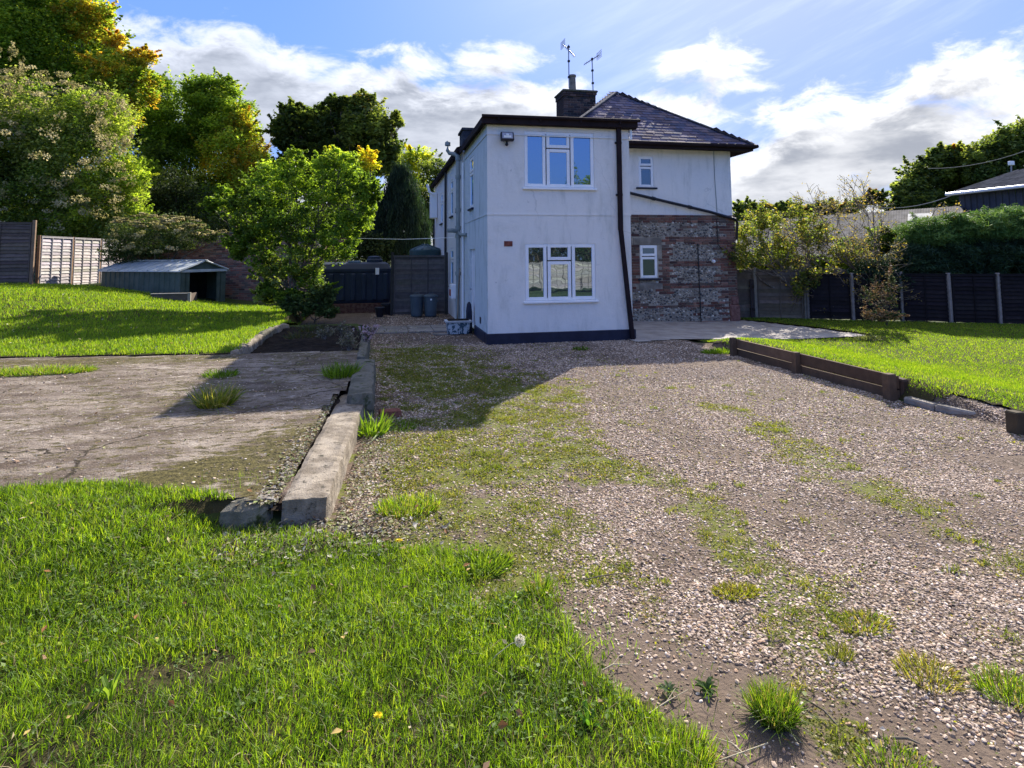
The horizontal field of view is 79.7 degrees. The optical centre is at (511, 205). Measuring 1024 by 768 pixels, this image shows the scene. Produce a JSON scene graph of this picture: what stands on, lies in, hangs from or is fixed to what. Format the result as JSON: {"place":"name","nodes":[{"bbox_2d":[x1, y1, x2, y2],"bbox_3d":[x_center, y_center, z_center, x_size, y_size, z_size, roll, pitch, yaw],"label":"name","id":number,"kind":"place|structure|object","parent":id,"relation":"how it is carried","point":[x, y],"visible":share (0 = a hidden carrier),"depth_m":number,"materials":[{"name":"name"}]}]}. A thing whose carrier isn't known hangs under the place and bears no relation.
{"place":"outdoors","nodes":[
{"label":"outdoors","id":0,"kind":"place"},
{"bbox_2d":[0,282,307,356],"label":"lawn","id":1,"kind":"structure","parent":0,"point":[294,319],"depth_m":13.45,"materials":[{"name":"plant"}]},
{"bbox_2d":[151,292,196,301],"bbox_3d":[-10.428,2.836,18.963,1.120,0.340,0.850,1,-5,-12],"label":"timber planter","id":2,"kind":"object","parent":1,"relation":"on","point":[189,297],"visible":0.69,"depth_m":18.62,"materials":[{"name":"wood"}]},
{"bbox_2d":[0,481,702,767],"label":"front lawn","id":3,"kind":"structure","parent":0,"point":[208,506],"depth_m":2.58,"materials":[{"name":"plant"}]},
{"bbox_2d":[90,665,125,703],"bbox_3d":[-1.627,1.956,2.471,0.119,0.126,0.111,2,-5,-26],"label":"weed rosette","id":4,"kind":"object","parent":3,"relation":"on","point":[110,688],"visible":0.86,"depth_m":2.49,"materials":[{"name":"green plant"}]},
{"bbox_2d":[0,475,366,558],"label":"lawn grass","id":5,"kind":"structure","parent":3,"relation":"on","point":[30,491],"depth_m":3.89,"materials":[{"name":"plant"}]},
{"bbox_2d":[1,487,602,767],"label":"fallen leaves","id":6,"kind":"object","parent":3,"relation":"on","point":[502,723],"visible":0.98,"depth_m":2.68,"materials":[{"name":"brown plant"}]},
{"bbox_2d":[0,503,684,767],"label":"clover","id":7,"kind":"object","parent":3,"relation":"on","point":[248,637],"visible":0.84,"depth_m":2.96,"materials":[{"name":"green plant"}]},
{"bbox_2d":[180,503,516,576],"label":"fallen leaves","id":8,"kind":"object","parent":3,"relation":"on","point":[363,527],"visible":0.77,"depth_m":3.89,"materials":[{"name":"plant"}]},
{"bbox_2d":[0,484,697,767],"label":"dead stalks","id":9,"kind":"object","parent":3,"relation":"on","point":[288,652],"visible":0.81,"depth_m":2.73,"materials":[{"name":"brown plant"}]},
{"bbox_2d":[573,700,601,732],"bbox_3d":[0.283,1.957,2.341,0.101,0.077,0.114,1,-5,-12],"label":"weed rosette","id":10,"kind":"object","parent":3,"relation":"on","point":[587,720],"visible":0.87,"depth_m":2.35,"materials":[{"name":"green plant"}]},
{"bbox_2d":[361,324,446,333],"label":"paved path","id":11,"kind":"structure","parent":0,"point":[433,328],"depth_m":15.04,"materials":[{"name":"concrete"}]},
{"bbox_2d":[0,258,1014,531],"bbox_3d":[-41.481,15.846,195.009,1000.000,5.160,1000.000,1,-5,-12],"label":"ground","id":12,"kind":"structure","parent":0,"point":[276,520],"depth_m":14.61,"materials":[{"name":"soil"}]},
{"bbox_2d":[0,220,36,284],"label":"timber fence","id":13,"kind":"object","parent":12,"relation":"on","point":[17,248],"visible":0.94,"depth_m":19.56,"materials":[{"name":"wood"}]},
{"bbox_2d":[35,235,123,284],"bbox_3d":[-15.698,2.307,22.597,0.143,2.264,5.182,0,-5,-5],"label":"timber fence","id":14,"kind":"object","parent":12,"relation":"on","point":[67,260],"visible":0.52,"depth_m":21.57,"materials":[{"name":"wood"}]},
{"bbox_2d":[0,0,165,272],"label":"maple tree","id":15,"kind":"object","parent":12,"relation":"on","point":[79,41],"visible":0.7,"depth_m":32.28,"materials":[{"name":"green plant"}]},
{"bbox_2d":[0,41,170,255],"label":"hedge tree","id":16,"kind":"object","parent":12,"relation":"on","point":[56,146],"visible":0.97,"depth_m":25.92,"materials":[{"name":"green plant"}]},
{"bbox_2d":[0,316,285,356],"bbox_3d":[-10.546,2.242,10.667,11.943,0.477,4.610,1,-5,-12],"label":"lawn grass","id":17,"kind":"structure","parent":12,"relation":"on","point":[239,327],"depth_m":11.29,"materials":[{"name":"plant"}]},
{"bbox_2d":[95,209,230,265],"bbox_3d":[-12.395,1.619,21.571,4.788,3.049,3.072,1,-5,-12],"label":"clematis mound","id":18,"kind":"object","parent":12,"relation":"on","point":[132,245],"visible":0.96,"depth_m":21.45,"materials":[{"name":"green plant"}]},
{"bbox_2d":[98,260,229,300],"label":"metal shed","id":19,"kind":"structure","parent":12,"relation":"on","point":[204,278],"depth_m":20.83,"materials":[{"name":"metal"}]},
{"bbox_2d":[134,156,199,221],"bbox_3d":[-20.220,0.725,34.971,4.323,7.192,2.832,0,-5,-1],"label":"young tree","id":20,"kind":"object","parent":12,"relation":"on","point":[151,164],"visible":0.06,"depth_m":35.18,"materials":[{"name":"green plant"}]},
{"bbox_2d":[0,350,358,500],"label":"concrete slab","id":21,"kind":"structure","parent":12,"relation":"on","point":[137,448],"depth_m":6.10,"materials":[{"name":"concrete"}]},
{"bbox_2d":[0,364,100,376],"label":"grass tuft","id":22,"kind":"object","parent":21,"relation":"on","point":[27,371],"visible":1,"depth_m":8.16,"materials":[{"name":"plant"}]},
{"bbox_2d":[0,353,324,480],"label":"fallen leaves","id":23,"kind":"object","parent":21,"relation":"on","point":[189,408],"visible":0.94,"depth_m":6.33,"materials":[{"name":"brown plant"}]},
{"bbox_2d":[2,352,332,486],"bbox_3d":[-5.772,2.127,6.387,7.413,0.136,5.408,1,-5,-12],"label":"grit","id":24,"kind":"object","parent":21,"relation":"on","point":[15,461],"visible":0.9,"depth_m":5.74,"materials":[{"name":"gravel"}]},
{"bbox_2d":[178,379,250,413],"bbox_3d":[-3.218,2.010,6.580,0.812,0.418,0.931,1,-5,-12],"label":"grass tuft","id":25,"kind":"object","parent":21,"relation":"on","point":[212,401],"visible":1,"depth_m":6.55,"materials":[{"name":"plant"}]},
{"bbox_2d":[200,367,241,378],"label":"grass tuft","id":26,"kind":"object","parent":21,"relation":"on","point":[219,373],"visible":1,"depth_m":7.96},
{"bbox_2d":[316,358,366,378],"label":"grass tuft","id":27,"kind":"object","parent":21,"relation":"on","point":[339,371],"visible":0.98,"depth_m":7.93,"materials":[{"name":"plant"}]},
{"bbox_2d":[124,64,279,231],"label":"beech tree","id":28,"kind":"object","parent":12,"relation":"on","point":[216,118],"visible":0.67,"depth_m":40.56,"materials":[{"name":"green plant"}]},
{"bbox_2d":[25,165,405,263],"bbox_3d":[-16.741,1.160,29.277,23.406,6.338,5.377,-1,-5,2],"label":"thicket","id":29,"kind":"object","parent":12,"relation":"on","point":[176,202],"visible":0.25,"depth_m":29.54,"materials":[{"name":"green plant"}]},
{"bbox_2d":[125,231,319,303],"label":"brick wall","id":30,"kind":"structure","parent":12,"relation":"on","point":[239,285],"depth_m":22.50,"materials":[{"name":"brick"}]},
{"bbox_2d":[219,497,273,530],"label":"kerb wall","id":31,"kind":"structure","parent":12,"relation":"on","point":[255,513],"depth_m":4.05,"materials":[{"name":"concrete"}]},
{"bbox_2d":[228,323,288,353],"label":"bed wall","id":32,"kind":"structure","parent":12,"relation":"on","point":[249,347],"depth_m":11.56,"materials":[{"name":"concrete"}]},
{"bbox_2d":[198,144,384,315],"bbox_3d":[-6.309,0.714,17.359,5.514,4.933,1.780,0,-5,1],"label":"bushy tree","id":33,"kind":"object","parent":12,"relation":"on","point":[255,238],"visible":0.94,"depth_m":17.20,"materials":[{"name":"green plant"}]},
{"bbox_2d":[276,282,340,323],"bbox_3d":[-5.533,2.694,16.690,1.726,1.250,0.868,1,-5,-12],"label":"laurel bush","id":34,"kind":"object","parent":12,"relation":"on","point":[327,296],"visible":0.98,"depth_m":16.58,"materials":[{"name":"green plant"}]},
{"bbox_2d":[268,381,349,510],"bbox_3d":[-2.165,2.209,6.971,0.600,0.137,5.850,1,-5,-12],"label":"soil strip","id":35,"kind":"object","parent":12,"relation":"on","point":[277,506],"visible":0.07,"depth_m":5.82,"materials":[{"name":"soil"}]},
{"bbox_2d":[281,394,363,525],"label":"kerb wall","id":36,"kind":"structure","parent":12,"relation":"on","point":[314,489],"depth_m":4.72,"materials":[{"name":"concrete"}]},
{"bbox_2d":[263,88,404,205],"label":"round tree","id":37,"kind":"object","parent":12,"relation":"on","point":[346,123],"visible":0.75,"depth_m":40.75,"materials":[{"name":"green plant"}]},
{"bbox_2d":[321,145,381,196],"bbox_3d":[-8.376,-0.176,31.943,3.384,6.006,2.153,2,-5,-30],"label":"golden tree","id":38,"kind":"object","parent":12,"relation":"on","point":[369,165],"visible":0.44,"depth_m":31.88,"materials":[{"name":"yellow plant"}]},
{"bbox_2d":[313,302,389,313],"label":"tank plinth","id":39,"kind":"structure","parent":12,"relation":"on","point":[345,308],"depth_m":19.85,"materials":[{"name":"brick"}]},
{"bbox_2d":[317,256,390,303],"bbox_3d":[-5.344,2.468,20.734,2.454,1.544,1.395,1,-5,-12],"label":"oil tank","id":40,"kind":"object","parent":39,"relation":"on","point":[368,280],"visible":0.78,"depth_m":20.17,"materials":[{"name":"black plastic"}]},
{"bbox_2d":[347,359,375,420],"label":"kerb wall","id":41,"kind":"structure","parent":12,"relation":"on","point":[362,387],"depth_m":7.16,"materials":[{"name":"concrete"}]},
{"bbox_2d":[357,331,369,359],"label":"kerb wall","id":42,"kind":"structure","parent":12,"relation":"on","point":[364,350],"depth_m":9.92,"materials":[{"name":"concrete"}]},
{"bbox_2d":[353,324,379,340],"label":"bed plant","id":43,"kind":"object","parent":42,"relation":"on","point":[367,334],"visible":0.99,"depth_m":10.68,"materials":[{"name":"pink plant"}]},
{"bbox_2d":[369,159,432,266],"bbox_3d":[-5.267,0.707,29.003,3.185,5.794,3.170,1,-5,-12],"label":"cypress tree","id":44,"kind":"object","parent":12,"relation":"on","point":[399,213],"visible":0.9,"depth_m":28.20,"materials":[{"name":"green plant"}]},
{"bbox_2d":[379,138,437,241],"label":"poplar tree","id":45,"kind":"object","parent":12,"relation":"on","point":[409,155],"visible":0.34,"depth_m":45.56,"materials":[{"name":"green plant"}]},
{"bbox_2d":[390,252,447,315],"bbox_3d":[-2.898,2.574,19.192,1.803,2.250,0.110,0,-5,-7],"label":"timber fence","id":46,"kind":"object","parent":12,"relation":"on","point":[420,274],"visible":0.82,"depth_m":19.20,"materials":[{"name":"wood"}]},
{"bbox_2d":[416,148,446,243],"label":"evergreen tree","id":47,"kind":"object","parent":12,"relation":"on","point":[432,169],"visible":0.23,"depth_m":43.22,"materials":[{"name":"green plant"}]},
{"bbox_2d":[426,74,758,344],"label":"house","id":48,"kind":"structure","parent":12,"relation":"on","point":[582,215],"depth_m":13.45,"materials":[{"name":"white paint"}]},
{"bbox_2d":[467,156,473,210],"bbox_3d":[-0.968,-0.550,15.099,0.172,1.320,0.710,1,-5,-12],"label":"window","id":49,"kind":"structure","parent":48,"relation":"in","point":[472,159],"depth_m":15.14,"materials":[{"name":"white plastic"}]},
{"bbox_2d":[470,249,474,326],"bbox_3d":[-0.923,1.986,14.819,0.102,1.880,0.900,1,-5,-12],"label":"door","id":50,"kind":"structure","parent":48,"relation":"in","point":[473,250],"depth_m":14.89,"materials":[{"name":"white plastic"}]},
{"bbox_2d":[522,131,596,190],"bbox_3d":[1.018,-0.965,13.238,1.648,1.263,0.172,1,-5,-12],"label":"window","id":51,"kind":"structure","parent":48,"relation":"in","point":[550,163],"depth_m":13.23,"materials":[{"name":"white plastic"}]},
{"bbox_2d":[523,244,598,303],"bbox_3d":[1.031,1.432,13.041,1.638,1.247,0.172,1,-5,-12],"label":"window","id":52,"kind":"structure","parent":48,"relation":"in","point":[554,273],"depth_m":13.03,"materials":[{"name":"white plastic"}]},
{"bbox_2d":[636,156,657,188],"bbox_3d":[3.846,-0.953,17.645,0.639,0.950,0.172,1,-5,-12],"label":"window","id":53,"kind":"structure","parent":48,"relation":"in","point":[645,163],"depth_m":17.63,"materials":[{"name":"white plastic"}]},
{"bbox_2d":[638,245,661,279],"bbox_3d":[3.870,1.610,17.384,0.698,0.981,0.172,1,-5,-12],"label":"window","id":54,"kind":"structure","parent":48,"relation":"in","point":[648,253],"depth_m":17.38,"materials":[{"name":"white plastic"}]},
{"bbox_2d":[732,196,782,220],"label":"distant tree","id":55,"kind":"object","parent":12,"relation":"on","point":[739,207],"visible":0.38,"depth_m":79.24,"materials":[{"name":"green plant"}]},
{"bbox_2d":[736,268,806,318],"bbox_3d":[7.459,2.794,18.601,2.795,1.821,0.264,-1,-5,8],"label":"timber fence","id":56,"kind":"object","parent":12,"relation":"on","point":[769,302],"visible":0.58,"depth_m":18.57,"materials":[{"name":"wood"}]},
{"bbox_2d":[722,196,868,318],"bbox_3d":[8.462,1.604,18.852,5.415,3.841,3.455,1,-5,-12],"label":"apple tree","id":57,"kind":"object","parent":12,"relation":"on","point":[741,259],"visible":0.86,"depth_m":18.48,"materials":[{"name":"green plant"}]},
{"bbox_2d":[775,200,825,217],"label":"distant tree","id":58,"kind":"object","parent":12,"relation":"on","point":[783,205],"visible":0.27,"depth_m":79.08,"materials":[{"name":"green plant"}]},
{"bbox_2d":[729,337,908,400],"bbox_3d":[4.432,2.490,9.347,0.298,0.510,3.630,1,-5,-12],"label":"timber edging","id":59,"kind":"object","parent":12,"relation":"on","point":[893,387],"visible":0.68,"depth_m":8.83,"materials":[{"name":"wood"}]},
{"bbox_2d":[745,220,904,272],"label":"boundary bushes","id":60,"kind":"object","parent":12,"relation":"on","point":[887,237],"visible":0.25,"depth_m":20.18,"materials":[{"name":"green plant"}]},
{"bbox_2d":[813,197,859,214],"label":"distant tree","id":61,"kind":"object","parent":12,"relation":"on","point":[841,205],"visible":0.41,"depth_m":79.14,"materials":[{"name":"green plant"}]},
{"bbox_2d":[738,206,963,272],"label":"barn","id":62,"kind":"structure","parent":12,"relation":"on","point":[901,216],"depth_m":30.24,"materials":[{"name":"metal"}]},
{"bbox_2d":[754,170,970,320],"bbox_3d":[10.350,1.526,19.084,6.952,5.149,4.236,1,-5,-12],"label":"scrubby tree","id":63,"kind":"object","parent":12,"relation":"on","point":[861,242],"visible":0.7,"depth_m":18.34,"materials":[{"name":"green plant"}]},
{"bbox_2d":[848,187,889,211],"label":"hillside tree","id":64,"kind":"object","parent":12,"relation":"on","point":[882,195],"visible":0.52,"depth_m":74.51,"materials":[{"name":"green plant"}]},
{"bbox_2d":[860,263,909,325],"bbox_3d":[9.575,2.400,15.552,2.528,1.916,0.948,4,-6,-42],"label":"bramble bush","id":65,"kind":"object","parent":12,"relation":"on","point":[867,314],"visible":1,"depth_m":15.12,"materials":[{"name":"green plant"}]},
{"bbox_2d":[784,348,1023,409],"bbox_3d":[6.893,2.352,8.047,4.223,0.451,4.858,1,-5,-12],"label":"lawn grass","id":66,"kind":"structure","parent":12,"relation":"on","point":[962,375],"depth_m":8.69,"materials":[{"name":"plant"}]},
{"bbox_2d":[806,271,1023,323],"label":"timber fence","id":67,"kind":"object","parent":12,"relation":"on","point":[997,298],"visible":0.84,"depth_m":17.28,"materials":[{"name":"wood"}]},
{"bbox_2d":[878,140,975,210],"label":"hillside tree","id":68,"kind":"object","parent":12,"relation":"on","point":[917,183],"visible":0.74,"depth_m":64.54,"materials":[{"name":"green plant"}]},
{"bbox_2d":[845,203,1023,291],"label":"conifer hedge","id":69,"kind":"object","parent":12,"relation":"on","point":[994,243],"visible":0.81,"depth_m":17.99,"materials":[{"name":"green plant"}]},
{"bbox_2d":[904,396,975,414],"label":"lawn kerb","id":70,"kind":"structure","parent":12,"relation":"on","point":[928,405],"depth_m":7.08,"materials":[{"name":"concrete"}]},
{"bbox_2d":[945,169,1023,241],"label":"barn","id":71,"kind":"structure","parent":12,"relation":"on","point":[972,198],"depth_m":28.88,"materials":[{"name":"black"}]},
{"bbox_2d":[954,114,1023,194],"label":"hillside tree","id":72,"kind":"object","parent":12,"relation":"on","point":[1006,142],"visible":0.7,"depth_m":60.96,"materials":[{"name":"green plant"}]},
{"bbox_2d":[1005,410,1023,434],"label":"timber edging","id":73,"kind":"object","parent":12,"relation":"on","point":[1014,419],"visible":0.8,"depth_m":6.14,"materials":[{"name":"wood"}]},
{"bbox_2d":[77,0,1023,256],"label":"sky","id":74,"kind":"structure","parent":0,"point":[827,91],"materials":[{"name":"blue"}]},
{"bbox_2d":[234,313,1023,767],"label":"gravel driveway","id":75,"kind":"structure","parent":0,"point":[636,683],"depth_m":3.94,"materials":[{"name":"gravel"}]},
{"bbox_2d":[232,394,338,506],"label":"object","id":76,"kind":"object","parent":75,"relation":"on","point":[289,461],"visible":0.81,"depth_m":4.89,"materials":[{"name":"gravel"}]},
{"bbox_2d":[251,325,361,353],"bbox_3d":[-3.887,2.612,11.941,2.040,0.157,4.500,1,-5,-12],"label":"planting bed","id":77,"kind":"object","parent":75,"relation":"on","point":[276,343],"visible":0.44,"depth_m":11.70,"materials":[{"name":"soil"}]},
{"bbox_2d":[336,330,361,350],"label":"bed plant","id":78,"kind":"object","parent":77,"relation":"in","point":[349,342],"visible":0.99,"depth_m":10.01,"materials":[{"name":"green plant"}]},
{"bbox_2d":[358,408,398,441],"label":"grass tuft","id":79,"kind":"object","parent":75,"relation":"on","point":[372,428],"visible":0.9,"depth_m":6.22,"materials":[{"name":"plant"}]},
{"bbox_2d":[335,415,444,526],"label":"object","id":80,"kind":"object","parent":75,"relation":"on","point":[346,514],"visible":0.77,"depth_m":5.01,"materials":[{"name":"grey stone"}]},
{"bbox_2d":[372,489,444,518],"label":"grass tuft","id":81,"kind":"object","parent":75,"relation":"on","point":[412,501],"visible":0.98,"depth_m":4.37,"materials":[{"name":"plant"}]},
{"bbox_2d":[409,292,423,316],"bbox_3d":[-2.876,2.972,18.541,0.455,0.710,0.450,1,-5,-12],"label":"dustbin","id":82,"kind":"object","parent":75,"relation":"on","point":[416,302],"visible":0.97,"depth_m":18.38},
{"bbox_2d":[409,244,440,254],"bbox_3d":[-3.171,2.531,22.490,1.176,2.278,1.176,1,-5,-12],"label":"water tank","id":83,"kind":"object","parent":75,"relation":"on","point":[425,249],"visible":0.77,"depth_m":22.12,"materials":[{"name":"green plastic"}]},
{"bbox_2d":[370,313,480,345],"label":"gravel","id":84,"kind":"structure","parent":75,"relation":"on","point":[398,321],"depth_m":16.39,"materials":[{"name":"gravel"}]},
{"bbox_2d":[423,292,438,316],"bbox_3d":[-2.451,2.966,18.513,0.455,0.710,0.450,1,-5,-12],"label":"dustbin","id":85,"kind":"object","parent":75,"relation":"on","point":[430,303],"visible":1,"depth_m":18.35,"materials":[{"name":"grey plastic"}]},
{"bbox_2d":[444,318,471,333],"bbox_3d":[-1.270,2.826,14.397,0.620,0.320,0.480,1,-5,-12],"label":"storage box","id":86,"kind":"object","parent":75,"relation":"on","point":[457,326],"visible":0.96,"depth_m":14.22,"materials":[{"name":"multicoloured plastic"}]},
{"bbox_2d":[434,542,517,585],"bbox_3d":[-0.209,2.069,3.582,0.533,0.113,0.454,1,-5,-12],"label":"grass tuft","id":87,"kind":"object","parent":75,"relation":"on","point":[477,556],"visible":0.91,"depth_m":3.57,"materials":[{"name":"plant"}]},
{"bbox_2d":[380,342,651,393],"bbox_3d":[-0.204,2.661,10.454,4.024,0.052,4.126,1,-5,-12],"label":"moss","id":88,"kind":"object","parent":75,"relation":"on","point":[444,349],"visible":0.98,"depth_m":9.79,"materials":[{"name":"green plant"}]},
{"bbox_2d":[230,520,828,767],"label":"lawn grass","id":89,"kind":"structure","parent":75,"relation":"on","point":[605,644],"depth_m":2.94,"materials":[{"name":"plant"}]},
{"bbox_2d":[519,570,560,596],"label":"grass tuft","id":90,"kind":"object","parent":75,"relation":"on","point":[527,585],"visible":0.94,"depth_m":3.31,"materials":[{"name":"plant"}]},
{"bbox_2d":[369,339,805,397],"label":"gravel","id":91,"kind":"structure","parent":75,"relation":"on","point":[674,368],"depth_m":10.21,"materials":[{"name":"gravel"}]},
{"bbox_2d":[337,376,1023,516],"bbox_3d":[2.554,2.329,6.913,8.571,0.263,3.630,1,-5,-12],"label":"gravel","id":92,"kind":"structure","parent":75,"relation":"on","point":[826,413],"depth_m":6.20,"materials":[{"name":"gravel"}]},
{"bbox_2d":[632,712,732,767],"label":"grass tuft","id":93,"kind":"object","parent":75,"relation":"on","point":[703,744],"visible":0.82,"depth_m":2.22,"materials":[{"name":"plant"}]},
{"bbox_2d":[374,357,1022,749],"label":"weeds","id":94,"kind":"object","parent":75,"relation":"on","point":[706,533],"visible":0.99,"depth_m":4.78,"materials":[{"name":"green plant"}]},
{"bbox_2d":[378,456,1023,767],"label":"moss","id":95,"kind":"object","parent":75,"relation":"on","point":[826,662],"visible":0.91,"depth_m":3.60,"materials":[{"name":"green plant"}]},
{"bbox_2d":[379,373,1023,500],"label":"moss","id":96,"kind":"object","parent":75,"relation":"on","point":[567,451],"visible":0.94,"depth_m":6.00,"materials":[{"name":"green plant"}]},
{"bbox_2d":[694,676,717,697],"bbox_3d":[0.807,1.994,2.538,0.096,0.030,0.105,0,-5,-1],"label":"weed rosette","id":97,"kind":"object","parent":75,"relation":"on","point":[706,685],"visible":1,"depth_m":2.55,"materials":[{"name":"green plant"}]},
{"bbox_2d":[404,367,1023,753],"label":"fallen leaves","id":98,"kind":"object","parent":75,"relation":"on","point":[859,642],"visible":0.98,"depth_m":3.92,"materials":[{"name":"brown plant"}]},
{"bbox_2d":[710,579,761,601],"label":"grass tuft","id":99,"kind":"object","parent":75,"relation":"on","point":[735,588],"visible":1,"depth_m":3.28,"materials":[{"name":"plant"}]},
{"bbox_2d":[728,672,820,746],"bbox_3d":[1.027,1.928,2.398,0.347,0.140,0.379,3,-6,-34],"label":"grass tuft","id":100,"kind":"object","parent":75,"relation":"on","point":[768,705],"visible":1,"depth_m":2.38,"materials":[{"name":"plant"}]},
{"bbox_2d":[819,636,857,660],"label":"grass tuft","id":101,"kind":"object","parent":75,"relation":"on","point":[844,647],"visible":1,"depth_m":2.76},
{"bbox_2d":[833,607,898,638],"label":"grass tuft","id":102,"kind":"object","parent":75,"relation":"on","point":[870,619],"visible":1,"depth_m":3.00,"materials":[{"name":"plant"}]},
{"bbox_2d":[852,732,939,767],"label":"grass tuft","id":103,"kind":"object","parent":75,"relation":"on","point":[896,765],"visible":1,"depth_m":2.20,"materials":[{"name":"plant"}]},
{"bbox_2d":[887,647,971,697],"bbox_3d":[1.800,1.994,2.635,0.335,0.088,0.326,1,-5,-12],"label":"grass tuft","id":104,"kind":"object","parent":75,"relation":"on","point":[916,663],"visible":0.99,"depth_m":2.62,"materials":[{"name":"plant"}]},
{"bbox_2d":[964,659,1023,713],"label":"grass tuft","id":105,"kind":"object","parent":75,"relation":"on","point":[1012,687],"visible":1,"depth_m":2.54,"materials":[{"name":"plant"}]},
{"bbox_2d":[630,320,861,341],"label":"concrete path","id":106,"kind":"structure","parent":0,"point":[655,330],"depth_m":15.06,"materials":[{"name":"concrete"}]},
{"bbox_2d":[697,317,1023,411],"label":"lawn","id":107,"kind":"structure","parent":0,"point":[914,391],"depth_m":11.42,"materials":[{"name":"plant"}]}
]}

